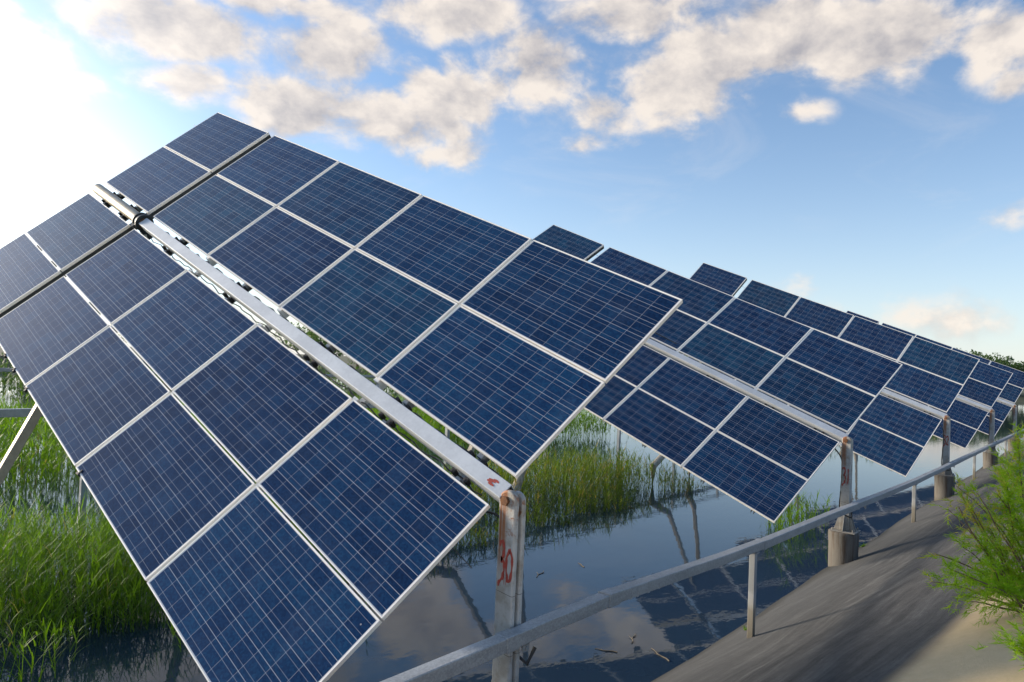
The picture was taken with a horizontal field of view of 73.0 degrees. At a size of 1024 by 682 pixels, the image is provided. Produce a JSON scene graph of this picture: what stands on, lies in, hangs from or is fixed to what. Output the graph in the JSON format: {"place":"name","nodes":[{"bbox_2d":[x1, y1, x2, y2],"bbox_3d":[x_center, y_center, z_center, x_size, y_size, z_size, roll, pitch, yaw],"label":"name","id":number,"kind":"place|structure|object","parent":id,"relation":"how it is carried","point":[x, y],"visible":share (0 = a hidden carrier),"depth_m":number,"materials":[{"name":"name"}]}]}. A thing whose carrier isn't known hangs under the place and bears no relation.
{"place":"outdoors","nodes":[
{"label":"outdoors","id":0,"kind":"place"},
{"bbox_2d":[0,372,1023,681],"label":"water","id":1,"kind":"structure","parent":0,"point":[446,606],"depth_m":10.11,"materials":[{"name":"blue liquid"}]},
{"bbox_2d":[0,469,318,653],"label":"reed bed","id":2,"kind":"object","parent":1,"relation":"in","point":[108,544],"visible":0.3,"depth_m":8.05,"materials":[{"name":"green plant"}]},
{"bbox_2d":[0,542,366,681],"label":"reed bed","id":3,"kind":"object","parent":1,"relation":"in","point":[54,630],"visible":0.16,"depth_m":6.58,"materials":[{"name":"green plant"}]},
{"bbox_2d":[0,353,399,407],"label":"reed bed","id":4,"kind":"object","parent":1,"relation":"in","point":[11,380],"visible":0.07,"depth_m":35.53,"materials":[{"name":"green plant"}]},
{"bbox_2d":[0,388,614,496],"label":"reed bed","id":5,"kind":"object","parent":1,"relation":"in","point":[42,427],"visible":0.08,"depth_m":16.98,"materials":[{"name":"green plant"}]},
{"bbox_2d":[0,368,620,522],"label":"cable trunking","id":6,"kind":"object","parent":1,"relation":"in","point":[19,412],"depth_m":12.03,"materials":[{"name":"metal"}]},
{"bbox_2d":[0,112,682,681],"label":"solar array","id":7,"kind":"object","parent":1,"relation":"in","point":[508,350],"visible":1,"depth_m":6.04,"materials":[{"name":"blue glass"}]},
{"bbox_2d":[255,440,707,548],"bbox_3d":[-0.031,3.115,15.488,4.346,1.283,11.692,1,-2,41],"label":"reed bed","id":8,"kind":"object","parent":1,"relation":"in","point":[588,474],"visible":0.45,"depth_m":16.57,"materials":[{"name":"green plant"}]},
{"bbox_2d":[761,490,833,546],"bbox_3d":[5.502,3.455,13.962,1.624,0.989,3.320,1,-2,41],"label":"reed bed","id":9,"kind":"object","parent":1,"relation":"in","point":[789,516],"visible":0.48,"depth_m":14.09,"materials":[{"name":"green plant"}]},
{"bbox_2d":[0,346,1023,401],"bbox_3d":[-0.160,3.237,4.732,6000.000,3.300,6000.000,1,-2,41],"label":"ground","id":10,"kind":"structure","parent":0,"point":[344,359],"depth_m":135.66,"materials":[{"name":"green plant"}]},
{"bbox_2d":[272,333,290,346],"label":"tree","id":11,"kind":"object","parent":10,"relation":"on","point":[286,341],"visible":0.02,"depth_m":122.46,"materials":[{"name":"green plant"}]},
{"bbox_2d":[276,320,325,350],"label":"tree","id":12,"kind":"object","parent":10,"relation":"on","point":[292,345],"visible":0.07,"depth_m":126.22,"materials":[{"name":"green plant"}]},
{"bbox_2d":[279,331,342,368],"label":"tree","id":13,"kind":"object","parent":10,"relation":"on","point":[317,339],"visible":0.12,"depth_m":115.29,"materials":[{"name":"green plant"}]},
{"bbox_2d":[957,348,983,356],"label":"tree","id":14,"kind":"object","parent":10,"relation":"on","point":[972,352],"visible":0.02,"depth_m":142.52,"materials":[{"name":"green plant"}]},
{"bbox_2d":[977,352,1022,370],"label":"tree","id":15,"kind":"object","parent":10,"relation":"on","point":[997,359],"visible":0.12,"depth_m":147.68,"materials":[{"name":"green plant"}]},
{"bbox_2d":[989,357,1022,370],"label":"tree","id":16,"kind":"object","parent":10,"relation":"on","point":[999,360],"visible":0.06,"depth_m":144.37,"materials":[{"name":"green plant"}]},
{"bbox_2d":[1000,361,1023,371],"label":"tree","id":17,"kind":"object","parent":10,"relation":"on","point":[1019,366],"visible":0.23,"depth_m":141.51,"materials":[{"name":"green plant"}]},
{"bbox_2d":[0,0,1023,364],"label":"sky","id":18,"kind":"structure","parent":0,"point":[865,158],"materials":[{"name":"blue"}]},
{"bbox_2d":[651,442,1023,681],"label":"bank","id":19,"kind":"structure","parent":0,"point":[872,613],"depth_m":6.57,"materials":[{"name":"concrete"}]},
{"bbox_2d":[452,225,902,566],"bbox_3d":[1.734,0.667,13.286,9.109,7.551,5.804,1,-2,41],"label":"solar array","id":20,"kind":"object","parent":19,"relation":"on","point":[754,450],"visible":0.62,"depth_m":12.61,"materials":[{"name":"blue glass"}]},
{"bbox_2d":[381,429,1023,681],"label":"railing","id":21,"kind":"object","parent":19,"relation":"on","point":[464,659],"visible":0.95,"depth_m":5.61,"materials":[{"name":"metal"}]},
{"bbox_2d":[650,262,979,500],"bbox_3d":[7.360,0.969,19.730,9.317,7.643,5.742,1,-2,41],"label":"solar array","id":22,"kind":"object","parent":19,"relation":"on","point":[890,432],"visible":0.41,"depth_m":18.97,"materials":[{"name":"blue glass"}]},
{"bbox_2d":[846,311,1023,451],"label":"solar array","id":23,"kind":"object","parent":19,"relation":"on","point":[1012,390],"visible":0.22,"depth_m":32.10,"materials":[{"name":"blue glass"}]},
{"bbox_2d":[881,361,1012,468],"bbox_3d":[13.303,1.580,26.627,9.226,7.451,5.936,1,-2,41],"label":"solar array","id":24,"kind":"object","parent":19,"relation":"on","point":[984,384],"visible":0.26,"depth_m":25.19,"materials":[{"name":"blue glass"}]},
{"bbox_2d":[916,421,1023,626],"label":"shrub","id":25,"kind":"object","parent":19,"relation":"on","point":[1011,587],"visible":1,"depth_m":5.06,"materials":[{"name":"green plant"}]},
{"bbox_2d":[969,605,1023,670],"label":"shrub","id":26,"kind":"object","parent":19,"relation":"on","point":[1020,641],"visible":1,"depth_m":3.94,"materials":[{"name":"green plant"}]}
]}

